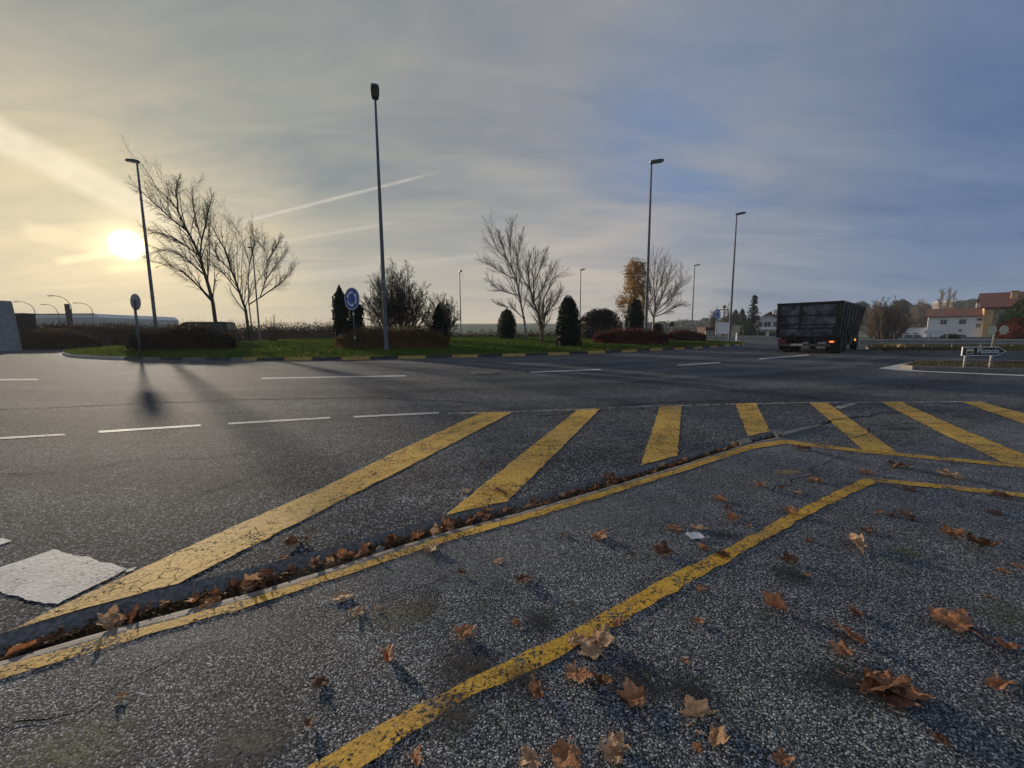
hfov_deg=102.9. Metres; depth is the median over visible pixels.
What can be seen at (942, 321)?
window
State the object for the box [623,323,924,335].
wooded hill
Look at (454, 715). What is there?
oil stain
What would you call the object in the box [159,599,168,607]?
fallen leaf
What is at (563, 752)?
fallen leaf
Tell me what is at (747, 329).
garden shrub
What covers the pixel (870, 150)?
sky
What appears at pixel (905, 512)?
fallen leaf
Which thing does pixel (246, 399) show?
road crack
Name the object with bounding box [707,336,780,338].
guard rail
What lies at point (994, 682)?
fallen leaf
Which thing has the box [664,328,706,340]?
hedge
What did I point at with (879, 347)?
verge grass
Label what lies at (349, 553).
fallen leaf
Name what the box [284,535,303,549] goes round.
fallen leaf
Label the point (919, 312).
pale tree
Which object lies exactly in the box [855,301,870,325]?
hill tree
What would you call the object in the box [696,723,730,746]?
fallen leaf
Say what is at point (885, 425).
road crack
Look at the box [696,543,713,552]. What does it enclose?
fallen leaf
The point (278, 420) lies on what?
white lane dash
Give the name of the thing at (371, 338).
hedge
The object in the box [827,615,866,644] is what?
fallen leaf
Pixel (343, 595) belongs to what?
fallen leaf
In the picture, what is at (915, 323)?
brown tree
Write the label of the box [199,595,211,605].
fallen leaf
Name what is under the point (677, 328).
boundary wall
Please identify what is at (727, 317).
misty tree
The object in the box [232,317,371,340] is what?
field hedge
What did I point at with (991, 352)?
direction sign
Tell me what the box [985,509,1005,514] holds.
fallen leaf
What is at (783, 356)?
white lane dash
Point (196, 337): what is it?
hedge
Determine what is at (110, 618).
fallen leaf
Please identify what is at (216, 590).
fallen leaf
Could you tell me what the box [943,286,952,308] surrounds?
poplar
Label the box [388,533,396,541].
fallen leaf
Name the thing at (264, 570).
fallen leaf
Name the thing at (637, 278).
golden tree
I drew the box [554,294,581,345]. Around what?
juniper
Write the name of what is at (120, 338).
bare shrub
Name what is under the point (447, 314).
bare thicket
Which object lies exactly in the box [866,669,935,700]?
fallen leaf
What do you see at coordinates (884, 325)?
brown tree
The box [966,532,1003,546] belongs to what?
fallen leaf
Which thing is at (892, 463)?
fallen leaf
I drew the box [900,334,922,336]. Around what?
parked car
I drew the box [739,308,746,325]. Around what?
hill tree
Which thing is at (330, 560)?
fallen leaf
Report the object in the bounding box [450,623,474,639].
fallen leaf
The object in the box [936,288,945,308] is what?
poplar
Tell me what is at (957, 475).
fallen leaf
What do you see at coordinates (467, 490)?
fallen leaf
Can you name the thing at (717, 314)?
roundabout sign
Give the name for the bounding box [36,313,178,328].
warehouse
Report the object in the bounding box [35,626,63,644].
fallen leaf
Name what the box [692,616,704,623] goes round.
fallen leaf
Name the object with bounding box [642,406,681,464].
yellow hatch stripe
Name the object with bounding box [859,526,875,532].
fallen leaf
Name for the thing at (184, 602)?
gutter debris
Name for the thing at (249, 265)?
bare tree
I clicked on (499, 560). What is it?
fallen leaf
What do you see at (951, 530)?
fallen leaf
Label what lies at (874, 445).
yellow hatch stripe
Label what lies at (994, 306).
stone house
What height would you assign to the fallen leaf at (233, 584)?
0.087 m
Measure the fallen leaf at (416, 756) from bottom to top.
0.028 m
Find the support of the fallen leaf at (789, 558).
on the parking area
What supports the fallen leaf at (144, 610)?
on the kerb gutter
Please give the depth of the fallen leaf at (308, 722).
1.20 m
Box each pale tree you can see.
[863,300,884,337]
[905,298,928,326]
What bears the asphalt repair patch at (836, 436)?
on the parking area
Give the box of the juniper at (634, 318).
[624,299,644,329]
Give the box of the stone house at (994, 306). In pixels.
[975,290,1023,336]
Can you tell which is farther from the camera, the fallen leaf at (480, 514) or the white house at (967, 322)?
the white house at (967, 322)
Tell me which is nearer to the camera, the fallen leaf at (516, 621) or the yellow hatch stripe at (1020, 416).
the fallen leaf at (516, 621)
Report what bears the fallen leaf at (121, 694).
on the parking area
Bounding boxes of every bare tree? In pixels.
[116,141,234,321]
[188,193,299,340]
[474,207,539,339]
[508,245,571,341]
[641,243,691,329]
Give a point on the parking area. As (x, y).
(748, 653)
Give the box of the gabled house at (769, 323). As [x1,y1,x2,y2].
[755,310,776,335]
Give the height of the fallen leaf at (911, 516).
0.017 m
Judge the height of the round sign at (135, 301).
2.958 m
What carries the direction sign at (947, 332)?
on the verge
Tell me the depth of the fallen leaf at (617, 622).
1.61 m
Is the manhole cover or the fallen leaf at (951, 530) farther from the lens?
the manhole cover
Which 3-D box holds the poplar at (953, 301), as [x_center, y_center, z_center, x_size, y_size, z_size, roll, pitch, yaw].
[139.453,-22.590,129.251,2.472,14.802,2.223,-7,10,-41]
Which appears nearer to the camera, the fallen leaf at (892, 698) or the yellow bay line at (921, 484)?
the fallen leaf at (892, 698)
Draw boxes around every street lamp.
[125,158,157,328]
[247,247,260,339]
[370,83,388,349]
[459,270,461,332]
[580,268,584,317]
[644,159,663,333]
[691,264,699,329]
[728,212,745,340]
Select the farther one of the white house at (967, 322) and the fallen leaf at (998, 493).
the white house at (967, 322)
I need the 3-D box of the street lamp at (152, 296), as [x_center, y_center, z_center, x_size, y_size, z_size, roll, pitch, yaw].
[-24.640,-8.612,27.321,1.022,12.225,0.400,2,7,15]
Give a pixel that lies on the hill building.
(958, 302)
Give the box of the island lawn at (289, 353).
[73,336,737,357]
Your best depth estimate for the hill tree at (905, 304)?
131.20 m
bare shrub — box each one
[117,327,130,344]
[264,314,279,340]
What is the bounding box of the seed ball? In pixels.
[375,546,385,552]
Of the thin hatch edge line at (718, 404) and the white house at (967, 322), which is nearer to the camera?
the thin hatch edge line at (718, 404)
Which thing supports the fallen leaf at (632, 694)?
on the oil stain at (640, 682)
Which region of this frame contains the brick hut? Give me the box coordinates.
[696,327,715,335]
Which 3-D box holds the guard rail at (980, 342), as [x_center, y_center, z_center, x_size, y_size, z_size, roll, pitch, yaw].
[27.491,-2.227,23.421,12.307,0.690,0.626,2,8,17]
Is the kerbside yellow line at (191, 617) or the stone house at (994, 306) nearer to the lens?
the kerbside yellow line at (191, 617)
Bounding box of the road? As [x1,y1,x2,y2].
[0,337,1023,633]
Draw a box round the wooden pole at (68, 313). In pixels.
[64,304,72,325]
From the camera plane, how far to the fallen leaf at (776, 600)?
1.71 m
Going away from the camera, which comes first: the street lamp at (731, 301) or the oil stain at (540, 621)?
the oil stain at (540, 621)
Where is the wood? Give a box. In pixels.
[642,303,931,326]
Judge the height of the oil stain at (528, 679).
0.001 m
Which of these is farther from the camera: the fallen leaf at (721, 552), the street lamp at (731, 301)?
the street lamp at (731, 301)
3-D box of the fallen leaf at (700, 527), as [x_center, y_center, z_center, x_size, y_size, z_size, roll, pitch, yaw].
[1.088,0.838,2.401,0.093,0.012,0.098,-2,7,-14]
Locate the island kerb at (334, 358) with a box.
[59,343,745,360]
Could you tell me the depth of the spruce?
68.85 m
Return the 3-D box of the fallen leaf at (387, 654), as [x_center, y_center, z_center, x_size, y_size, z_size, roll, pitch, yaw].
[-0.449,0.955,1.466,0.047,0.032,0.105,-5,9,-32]
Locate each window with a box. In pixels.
[764,322,770,326]
[940,319,947,323]
[959,319,966,323]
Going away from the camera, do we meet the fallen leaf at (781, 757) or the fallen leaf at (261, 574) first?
the fallen leaf at (781, 757)
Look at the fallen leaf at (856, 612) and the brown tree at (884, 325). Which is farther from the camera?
the brown tree at (884, 325)
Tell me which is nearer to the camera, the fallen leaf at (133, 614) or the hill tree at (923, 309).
the fallen leaf at (133, 614)
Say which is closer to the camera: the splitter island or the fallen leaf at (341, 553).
the fallen leaf at (341, 553)
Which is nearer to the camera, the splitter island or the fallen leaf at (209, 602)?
the fallen leaf at (209, 602)
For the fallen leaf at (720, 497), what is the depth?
2.79 m
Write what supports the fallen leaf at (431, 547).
on the worn patch
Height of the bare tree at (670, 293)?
8.348 m
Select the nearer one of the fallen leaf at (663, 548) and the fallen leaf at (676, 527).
the fallen leaf at (663, 548)
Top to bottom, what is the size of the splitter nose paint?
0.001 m
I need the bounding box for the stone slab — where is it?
[0,301,24,351]
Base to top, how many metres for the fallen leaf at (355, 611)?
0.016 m
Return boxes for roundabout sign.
[344,288,359,348]
[714,309,720,339]
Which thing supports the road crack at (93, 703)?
on the parking area
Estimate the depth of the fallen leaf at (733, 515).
2.52 m
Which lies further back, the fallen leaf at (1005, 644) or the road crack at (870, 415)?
the road crack at (870, 415)
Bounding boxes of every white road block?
[0,538,10,544]
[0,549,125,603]
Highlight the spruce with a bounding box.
[745,295,762,335]
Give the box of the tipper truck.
[776,300,865,352]
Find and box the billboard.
[716,322,728,335]
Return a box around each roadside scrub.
[18,325,107,349]
[36,315,147,345]
[94,320,243,341]
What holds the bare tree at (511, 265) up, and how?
on the island lawn at (289, 353)
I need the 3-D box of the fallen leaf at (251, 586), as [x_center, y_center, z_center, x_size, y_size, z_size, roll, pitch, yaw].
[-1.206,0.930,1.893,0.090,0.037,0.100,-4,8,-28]
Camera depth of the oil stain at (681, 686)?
1.32 m
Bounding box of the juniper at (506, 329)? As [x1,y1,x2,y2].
[497,308,516,338]
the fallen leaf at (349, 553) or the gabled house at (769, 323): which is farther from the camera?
the gabled house at (769, 323)
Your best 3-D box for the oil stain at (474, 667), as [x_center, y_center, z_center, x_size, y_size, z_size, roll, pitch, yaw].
[-0.153,0.978,1.416,0.344,0.001,0.311,-1,7,-9]
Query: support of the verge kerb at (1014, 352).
on the road
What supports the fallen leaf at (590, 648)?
on the parking area
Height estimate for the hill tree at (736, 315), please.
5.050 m
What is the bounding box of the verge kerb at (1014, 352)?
[866,347,1023,353]
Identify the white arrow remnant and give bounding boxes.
[833,403,856,408]
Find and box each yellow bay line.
[308,478,875,767]
[868,478,1023,496]
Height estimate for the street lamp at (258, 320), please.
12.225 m
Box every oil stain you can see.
[209,722,282,765]
[436,695,474,730]
[441,646,497,683]
[509,666,540,690]
[527,610,553,628]
[614,662,657,697]
[666,671,708,699]
[712,531,734,537]
[771,567,803,580]
[803,662,872,697]
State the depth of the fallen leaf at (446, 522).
2.45 m
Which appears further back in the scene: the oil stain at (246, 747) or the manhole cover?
the manhole cover
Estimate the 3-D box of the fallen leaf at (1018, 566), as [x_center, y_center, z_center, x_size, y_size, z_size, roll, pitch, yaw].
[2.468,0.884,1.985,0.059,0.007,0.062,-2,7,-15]
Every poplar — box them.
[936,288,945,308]
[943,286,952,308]
[950,289,958,307]
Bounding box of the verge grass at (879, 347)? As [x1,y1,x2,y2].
[103,344,1023,367]
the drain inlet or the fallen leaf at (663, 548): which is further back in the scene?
the drain inlet
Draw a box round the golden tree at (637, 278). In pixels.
[614,257,655,327]
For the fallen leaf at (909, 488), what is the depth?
2.95 m
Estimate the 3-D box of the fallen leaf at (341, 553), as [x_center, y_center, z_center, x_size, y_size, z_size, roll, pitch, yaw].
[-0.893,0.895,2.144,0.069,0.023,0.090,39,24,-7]
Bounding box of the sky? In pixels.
[0,0,1023,329]
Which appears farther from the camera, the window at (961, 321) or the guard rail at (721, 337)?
the window at (961, 321)
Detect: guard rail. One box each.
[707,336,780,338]
[860,339,1023,347]
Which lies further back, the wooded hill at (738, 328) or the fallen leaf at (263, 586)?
the wooded hill at (738, 328)
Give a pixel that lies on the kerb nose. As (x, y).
(792, 431)
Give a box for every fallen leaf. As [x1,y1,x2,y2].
[0,634,50,659]
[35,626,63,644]
[95,604,124,629]
[113,691,130,699]
[125,602,138,624]
[139,605,149,616]
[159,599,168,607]
[187,593,205,601]
[189,592,199,597]
[198,594,221,608]
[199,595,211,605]
[210,585,219,597]
[228,577,242,590]
[240,577,263,589]
[243,580,252,586]
[244,572,260,580]
[257,581,266,588]
[258,568,275,572]
[258,571,266,577]
[263,569,276,580]
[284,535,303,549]
[303,714,314,728]
[308,556,319,570]
[308,557,321,564]
[310,674,329,686]
[324,557,334,564]
[332,589,353,600]
[336,548,346,560]
[346,551,353,558]
[348,604,363,615]
[358,541,369,557]
[377,644,393,662]
[385,534,396,543]
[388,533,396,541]
[406,744,421,765]
[409,531,424,539]
[423,541,439,551]
[430,522,440,535]
[442,515,454,528]
[445,525,453,530]
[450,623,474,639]
[461,488,470,492]
[476,511,484,517]
[493,487,504,491]
[494,557,504,563]
[511,616,521,625]
[514,573,532,581]
[517,746,547,767]
[528,672,553,698]
[547,735,581,767]
[565,631,585,645]
[565,660,594,682]
[577,635,607,659]
[585,624,615,647]
[589,667,604,684]
[590,529,606,539]
[599,732,625,767]
[600,472,616,478]
[600,729,629,751]
[601,675,612,683]
[611,618,622,628]
[616,676,647,716]
[652,540,678,555]
[668,524,683,530]
[680,694,716,727]
[681,657,689,662]
[689,523,708,530]
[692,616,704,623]
[692,741,704,754]
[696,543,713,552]
[696,585,704,591]
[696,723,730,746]
[712,495,732,502]
[713,549,729,556]
[726,511,740,521]
[763,590,798,617]
[767,747,794,767]
[780,551,798,563]
[782,505,798,515]
[792,444,810,448]
[807,474,823,482]
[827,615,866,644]
[829,640,861,660]
[836,666,907,691]
[847,533,865,554]
[848,603,863,618]
[856,683,919,710]
[857,467,878,475]
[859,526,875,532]
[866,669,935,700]
[887,460,910,466]
[898,510,912,514]
[899,486,917,490]
[905,515,924,521]
[927,605,991,643]
[927,731,951,747]
[935,468,974,481]
[939,523,964,540]
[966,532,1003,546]
[984,670,1016,688]
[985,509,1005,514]
[986,636,1022,648]
[990,490,1021,499]
[995,567,1010,572]
[1008,563,1023,568]
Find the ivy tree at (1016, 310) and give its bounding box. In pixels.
[995,298,1023,326]
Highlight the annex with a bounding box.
[890,327,926,336]
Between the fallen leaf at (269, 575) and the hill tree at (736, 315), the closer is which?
the fallen leaf at (269, 575)
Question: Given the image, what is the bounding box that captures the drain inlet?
[737,429,783,445]
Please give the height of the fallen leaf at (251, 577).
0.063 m
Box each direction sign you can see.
[924,330,955,346]
[961,347,1005,367]
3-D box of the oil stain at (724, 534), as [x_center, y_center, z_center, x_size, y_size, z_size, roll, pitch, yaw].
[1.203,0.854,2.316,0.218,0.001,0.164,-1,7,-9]
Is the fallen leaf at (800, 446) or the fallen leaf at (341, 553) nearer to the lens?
the fallen leaf at (341, 553)
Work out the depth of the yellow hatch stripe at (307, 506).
2.43 m
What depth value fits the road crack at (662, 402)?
6.69 m
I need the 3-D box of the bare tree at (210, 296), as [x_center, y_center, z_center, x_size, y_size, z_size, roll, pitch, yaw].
[-24.793,-10.406,30.523,7.777,14.753,5.307,0,7,0]
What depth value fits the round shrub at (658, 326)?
32.47 m
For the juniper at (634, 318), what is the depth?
30.25 m
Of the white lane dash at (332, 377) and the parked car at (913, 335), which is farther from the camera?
the parked car at (913, 335)
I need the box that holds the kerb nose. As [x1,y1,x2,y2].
[782,424,820,436]
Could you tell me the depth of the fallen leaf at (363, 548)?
2.19 m
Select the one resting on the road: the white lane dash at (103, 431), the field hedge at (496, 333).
the white lane dash at (103, 431)
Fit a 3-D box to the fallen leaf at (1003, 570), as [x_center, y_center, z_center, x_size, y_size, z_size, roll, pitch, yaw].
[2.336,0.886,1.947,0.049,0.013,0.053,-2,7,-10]
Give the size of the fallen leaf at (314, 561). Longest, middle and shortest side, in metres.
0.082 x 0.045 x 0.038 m
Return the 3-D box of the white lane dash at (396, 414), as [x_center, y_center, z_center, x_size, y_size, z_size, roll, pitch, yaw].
[-1.633,0.434,5.768,1.184,0.001,0.132,-2,7,-13]
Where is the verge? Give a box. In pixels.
[866,344,1023,350]
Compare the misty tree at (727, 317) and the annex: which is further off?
the misty tree at (727, 317)
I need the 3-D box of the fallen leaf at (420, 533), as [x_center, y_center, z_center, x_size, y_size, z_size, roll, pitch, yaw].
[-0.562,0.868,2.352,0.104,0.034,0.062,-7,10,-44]
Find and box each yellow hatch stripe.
[4,412,511,631]
[446,409,597,514]
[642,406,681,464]
[736,403,769,435]
[810,402,898,453]
[882,402,1023,464]
[964,402,1023,422]
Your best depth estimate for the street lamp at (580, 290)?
69.01 m
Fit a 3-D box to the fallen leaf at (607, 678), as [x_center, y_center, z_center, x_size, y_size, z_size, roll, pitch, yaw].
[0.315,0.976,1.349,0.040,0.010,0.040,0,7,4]
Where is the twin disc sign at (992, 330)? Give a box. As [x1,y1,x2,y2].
[987,325,1008,346]
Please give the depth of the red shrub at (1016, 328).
41.14 m
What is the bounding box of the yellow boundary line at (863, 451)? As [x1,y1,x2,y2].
[785,440,1023,467]
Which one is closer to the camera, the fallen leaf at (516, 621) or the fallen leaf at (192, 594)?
the fallen leaf at (516, 621)
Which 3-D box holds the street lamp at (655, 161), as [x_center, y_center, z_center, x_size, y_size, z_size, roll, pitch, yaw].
[9.619,-8.871,27.857,1.022,12.225,0.400,-1,7,-8]
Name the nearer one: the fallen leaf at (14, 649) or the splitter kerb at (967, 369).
the fallen leaf at (14, 649)
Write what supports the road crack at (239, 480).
on the road
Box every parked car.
[175,322,238,339]
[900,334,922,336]
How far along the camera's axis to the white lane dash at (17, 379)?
10.70 m
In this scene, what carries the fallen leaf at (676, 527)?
on the worn patch
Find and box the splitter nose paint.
[880,363,1023,375]
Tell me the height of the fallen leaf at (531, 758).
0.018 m
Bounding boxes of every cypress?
[331,285,350,337]
[348,304,364,333]
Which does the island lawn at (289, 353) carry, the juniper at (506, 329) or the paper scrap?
the juniper at (506, 329)
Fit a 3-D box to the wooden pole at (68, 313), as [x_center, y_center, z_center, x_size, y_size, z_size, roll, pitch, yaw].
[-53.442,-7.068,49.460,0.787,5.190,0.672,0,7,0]
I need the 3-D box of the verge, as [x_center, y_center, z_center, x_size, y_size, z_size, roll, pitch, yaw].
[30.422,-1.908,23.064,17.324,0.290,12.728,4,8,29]
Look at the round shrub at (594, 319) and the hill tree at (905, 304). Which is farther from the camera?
the hill tree at (905, 304)
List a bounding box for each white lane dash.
[0,379,38,379]
[0,434,64,438]
[99,424,200,432]
[228,417,329,423]
[262,375,405,378]
[353,412,438,417]
[531,369,600,372]
[678,362,719,365]
[759,354,807,358]
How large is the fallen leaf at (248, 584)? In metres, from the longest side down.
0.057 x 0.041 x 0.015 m
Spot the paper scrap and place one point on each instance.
(694, 535)
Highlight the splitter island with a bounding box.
[907,361,1023,368]
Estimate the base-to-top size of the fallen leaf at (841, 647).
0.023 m
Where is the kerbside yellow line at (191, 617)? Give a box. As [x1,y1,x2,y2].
[0,440,791,678]
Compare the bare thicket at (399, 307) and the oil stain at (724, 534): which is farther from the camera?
the bare thicket at (399, 307)
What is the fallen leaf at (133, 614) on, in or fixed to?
on the kerb gutter
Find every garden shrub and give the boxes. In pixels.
[738,322,756,335]
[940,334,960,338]
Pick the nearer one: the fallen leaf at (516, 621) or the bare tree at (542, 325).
the fallen leaf at (516, 621)
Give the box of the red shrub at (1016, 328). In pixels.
[990,318,1023,338]
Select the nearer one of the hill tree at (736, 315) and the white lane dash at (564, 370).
the white lane dash at (564, 370)
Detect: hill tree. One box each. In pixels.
[732,309,740,325]
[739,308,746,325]
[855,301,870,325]
[890,299,912,321]
[910,304,930,324]
[951,304,966,307]
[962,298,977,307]
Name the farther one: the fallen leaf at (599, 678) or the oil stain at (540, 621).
the oil stain at (540, 621)
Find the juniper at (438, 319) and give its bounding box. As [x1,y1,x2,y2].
[431,305,449,338]
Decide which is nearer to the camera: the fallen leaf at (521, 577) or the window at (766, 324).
the fallen leaf at (521, 577)
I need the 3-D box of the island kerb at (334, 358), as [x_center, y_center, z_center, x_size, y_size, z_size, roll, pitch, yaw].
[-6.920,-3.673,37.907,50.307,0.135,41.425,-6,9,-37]
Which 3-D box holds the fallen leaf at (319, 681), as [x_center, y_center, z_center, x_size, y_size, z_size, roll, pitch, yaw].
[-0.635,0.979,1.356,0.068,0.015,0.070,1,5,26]
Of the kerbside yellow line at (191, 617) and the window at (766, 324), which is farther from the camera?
the window at (766, 324)
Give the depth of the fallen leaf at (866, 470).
3.28 m
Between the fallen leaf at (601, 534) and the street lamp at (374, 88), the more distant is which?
the street lamp at (374, 88)
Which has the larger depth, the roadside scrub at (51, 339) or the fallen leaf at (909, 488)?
the roadside scrub at (51, 339)
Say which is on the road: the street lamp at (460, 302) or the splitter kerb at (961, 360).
the splitter kerb at (961, 360)
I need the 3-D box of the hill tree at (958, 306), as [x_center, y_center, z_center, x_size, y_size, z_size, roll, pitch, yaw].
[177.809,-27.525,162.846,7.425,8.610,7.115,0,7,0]
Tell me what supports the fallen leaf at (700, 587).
on the parking area
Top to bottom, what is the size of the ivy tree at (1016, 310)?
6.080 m
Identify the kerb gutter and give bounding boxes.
[0,421,831,664]
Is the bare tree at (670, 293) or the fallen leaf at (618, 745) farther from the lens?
the bare tree at (670, 293)
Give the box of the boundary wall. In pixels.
[647,327,696,333]
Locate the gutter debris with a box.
[0,444,738,660]
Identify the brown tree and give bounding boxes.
[859,295,914,338]
[908,317,926,326]
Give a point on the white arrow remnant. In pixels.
(842, 406)
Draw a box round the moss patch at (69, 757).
[49,744,86,763]
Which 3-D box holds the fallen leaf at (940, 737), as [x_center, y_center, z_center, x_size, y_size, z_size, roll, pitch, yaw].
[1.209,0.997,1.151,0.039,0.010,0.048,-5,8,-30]
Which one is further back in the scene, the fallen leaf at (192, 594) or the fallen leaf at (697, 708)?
the fallen leaf at (192, 594)
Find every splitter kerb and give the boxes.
[901,360,1020,364]
[901,365,1023,373]
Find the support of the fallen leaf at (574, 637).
on the yellow bay line at (665, 586)
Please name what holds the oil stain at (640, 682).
on the parking area
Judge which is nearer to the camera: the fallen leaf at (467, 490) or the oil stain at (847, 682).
the oil stain at (847, 682)
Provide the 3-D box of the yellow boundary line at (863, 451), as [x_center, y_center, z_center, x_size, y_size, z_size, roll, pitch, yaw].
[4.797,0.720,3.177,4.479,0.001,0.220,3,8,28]
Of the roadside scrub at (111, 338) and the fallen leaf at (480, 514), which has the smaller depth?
the fallen leaf at (480, 514)
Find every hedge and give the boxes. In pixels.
[115,319,242,350]
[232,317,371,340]
[333,322,450,348]
[417,326,580,336]
[589,324,668,343]
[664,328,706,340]
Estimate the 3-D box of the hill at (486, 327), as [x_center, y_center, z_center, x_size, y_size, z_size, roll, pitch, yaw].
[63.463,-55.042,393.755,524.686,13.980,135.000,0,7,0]
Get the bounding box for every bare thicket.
[361,257,437,330]
[421,291,460,339]
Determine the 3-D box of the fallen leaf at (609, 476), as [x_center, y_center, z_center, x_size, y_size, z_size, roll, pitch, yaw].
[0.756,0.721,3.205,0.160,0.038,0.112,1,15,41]
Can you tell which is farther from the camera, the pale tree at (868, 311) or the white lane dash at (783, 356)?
the pale tree at (868, 311)
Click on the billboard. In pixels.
(722, 327)
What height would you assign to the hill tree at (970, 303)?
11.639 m
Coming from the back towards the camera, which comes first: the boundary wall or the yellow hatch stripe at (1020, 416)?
the boundary wall
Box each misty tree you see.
[706,305,720,330]
[719,302,735,335]
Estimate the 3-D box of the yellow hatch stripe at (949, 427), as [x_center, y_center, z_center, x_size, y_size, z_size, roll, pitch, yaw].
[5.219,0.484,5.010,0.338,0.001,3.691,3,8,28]
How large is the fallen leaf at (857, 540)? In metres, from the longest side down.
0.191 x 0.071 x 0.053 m
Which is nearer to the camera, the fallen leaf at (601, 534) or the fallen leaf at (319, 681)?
the fallen leaf at (319, 681)
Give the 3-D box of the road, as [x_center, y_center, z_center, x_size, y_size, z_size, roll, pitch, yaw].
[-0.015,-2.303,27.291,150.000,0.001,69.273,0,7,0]
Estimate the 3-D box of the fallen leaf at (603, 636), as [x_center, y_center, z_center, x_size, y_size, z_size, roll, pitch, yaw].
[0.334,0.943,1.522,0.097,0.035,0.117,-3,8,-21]
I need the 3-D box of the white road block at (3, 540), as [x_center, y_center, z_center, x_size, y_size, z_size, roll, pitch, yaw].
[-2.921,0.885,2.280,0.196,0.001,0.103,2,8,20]
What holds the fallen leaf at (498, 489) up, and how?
on the yellow hatch stripe at (525, 469)
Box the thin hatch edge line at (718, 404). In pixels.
[448,401,985,413]
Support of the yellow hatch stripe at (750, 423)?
on the road
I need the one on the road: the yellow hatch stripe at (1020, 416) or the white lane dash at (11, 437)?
the white lane dash at (11, 437)
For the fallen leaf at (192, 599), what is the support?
on the kerb gutter
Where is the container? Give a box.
[15,313,36,332]
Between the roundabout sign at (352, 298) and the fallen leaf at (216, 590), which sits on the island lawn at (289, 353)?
the roundabout sign at (352, 298)
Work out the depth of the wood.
230.55 m
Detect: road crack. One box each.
[0,638,226,729]
[24,397,471,408]
[157,452,347,511]
[334,577,446,628]
[549,400,737,415]
[772,451,852,490]
[822,411,986,422]
[852,422,950,437]
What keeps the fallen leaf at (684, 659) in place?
on the parking area
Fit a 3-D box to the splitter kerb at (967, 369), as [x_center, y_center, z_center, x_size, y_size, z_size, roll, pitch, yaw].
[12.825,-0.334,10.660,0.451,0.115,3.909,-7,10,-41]
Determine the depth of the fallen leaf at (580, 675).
1.36 m
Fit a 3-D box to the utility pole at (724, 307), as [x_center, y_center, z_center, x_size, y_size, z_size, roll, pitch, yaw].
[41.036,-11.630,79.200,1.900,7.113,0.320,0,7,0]
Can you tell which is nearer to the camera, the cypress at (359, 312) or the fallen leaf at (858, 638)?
the fallen leaf at (858, 638)
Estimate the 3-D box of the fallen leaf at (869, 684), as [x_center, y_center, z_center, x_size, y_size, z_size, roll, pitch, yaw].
[1.171,0.951,1.303,0.175,0.061,0.128,0,7,7]
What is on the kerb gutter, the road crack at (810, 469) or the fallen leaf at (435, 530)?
the fallen leaf at (435, 530)
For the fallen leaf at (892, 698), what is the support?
on the oil stain at (847, 682)
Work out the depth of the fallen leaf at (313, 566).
2.06 m
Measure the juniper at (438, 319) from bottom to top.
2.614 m
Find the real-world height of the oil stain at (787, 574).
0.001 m
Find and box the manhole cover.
[471,372,499,374]
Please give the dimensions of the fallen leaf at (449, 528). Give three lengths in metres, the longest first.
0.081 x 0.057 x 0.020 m
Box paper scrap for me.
[684,532,703,538]
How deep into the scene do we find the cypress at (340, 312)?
22.93 m
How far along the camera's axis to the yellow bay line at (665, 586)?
1.45 m
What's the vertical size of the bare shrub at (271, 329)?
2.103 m
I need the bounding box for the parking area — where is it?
[0,411,1023,767]
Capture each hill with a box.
[368,320,719,334]
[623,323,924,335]
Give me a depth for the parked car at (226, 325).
30.22 m
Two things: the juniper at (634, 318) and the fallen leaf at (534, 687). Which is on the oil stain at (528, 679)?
the fallen leaf at (534, 687)
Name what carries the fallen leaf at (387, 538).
on the kerb gutter
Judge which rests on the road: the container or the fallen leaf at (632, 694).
the container
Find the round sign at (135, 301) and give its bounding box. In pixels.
[130,294,141,354]
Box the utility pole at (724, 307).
[719,305,728,335]
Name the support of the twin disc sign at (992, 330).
on the verge
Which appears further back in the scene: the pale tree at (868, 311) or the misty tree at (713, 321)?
the pale tree at (868, 311)
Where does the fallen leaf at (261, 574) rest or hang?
on the kerb gutter
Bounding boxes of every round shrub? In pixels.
[576,307,622,338]
[653,323,664,333]
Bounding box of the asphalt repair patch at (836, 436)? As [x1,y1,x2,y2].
[800,412,1007,448]
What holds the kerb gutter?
on the road
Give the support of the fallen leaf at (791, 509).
on the parking area
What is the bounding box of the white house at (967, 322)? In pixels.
[925,303,983,336]
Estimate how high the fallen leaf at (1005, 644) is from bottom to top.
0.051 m
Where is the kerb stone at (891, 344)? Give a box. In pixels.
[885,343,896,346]
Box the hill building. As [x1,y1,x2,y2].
[932,300,965,308]
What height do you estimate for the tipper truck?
2.530 m

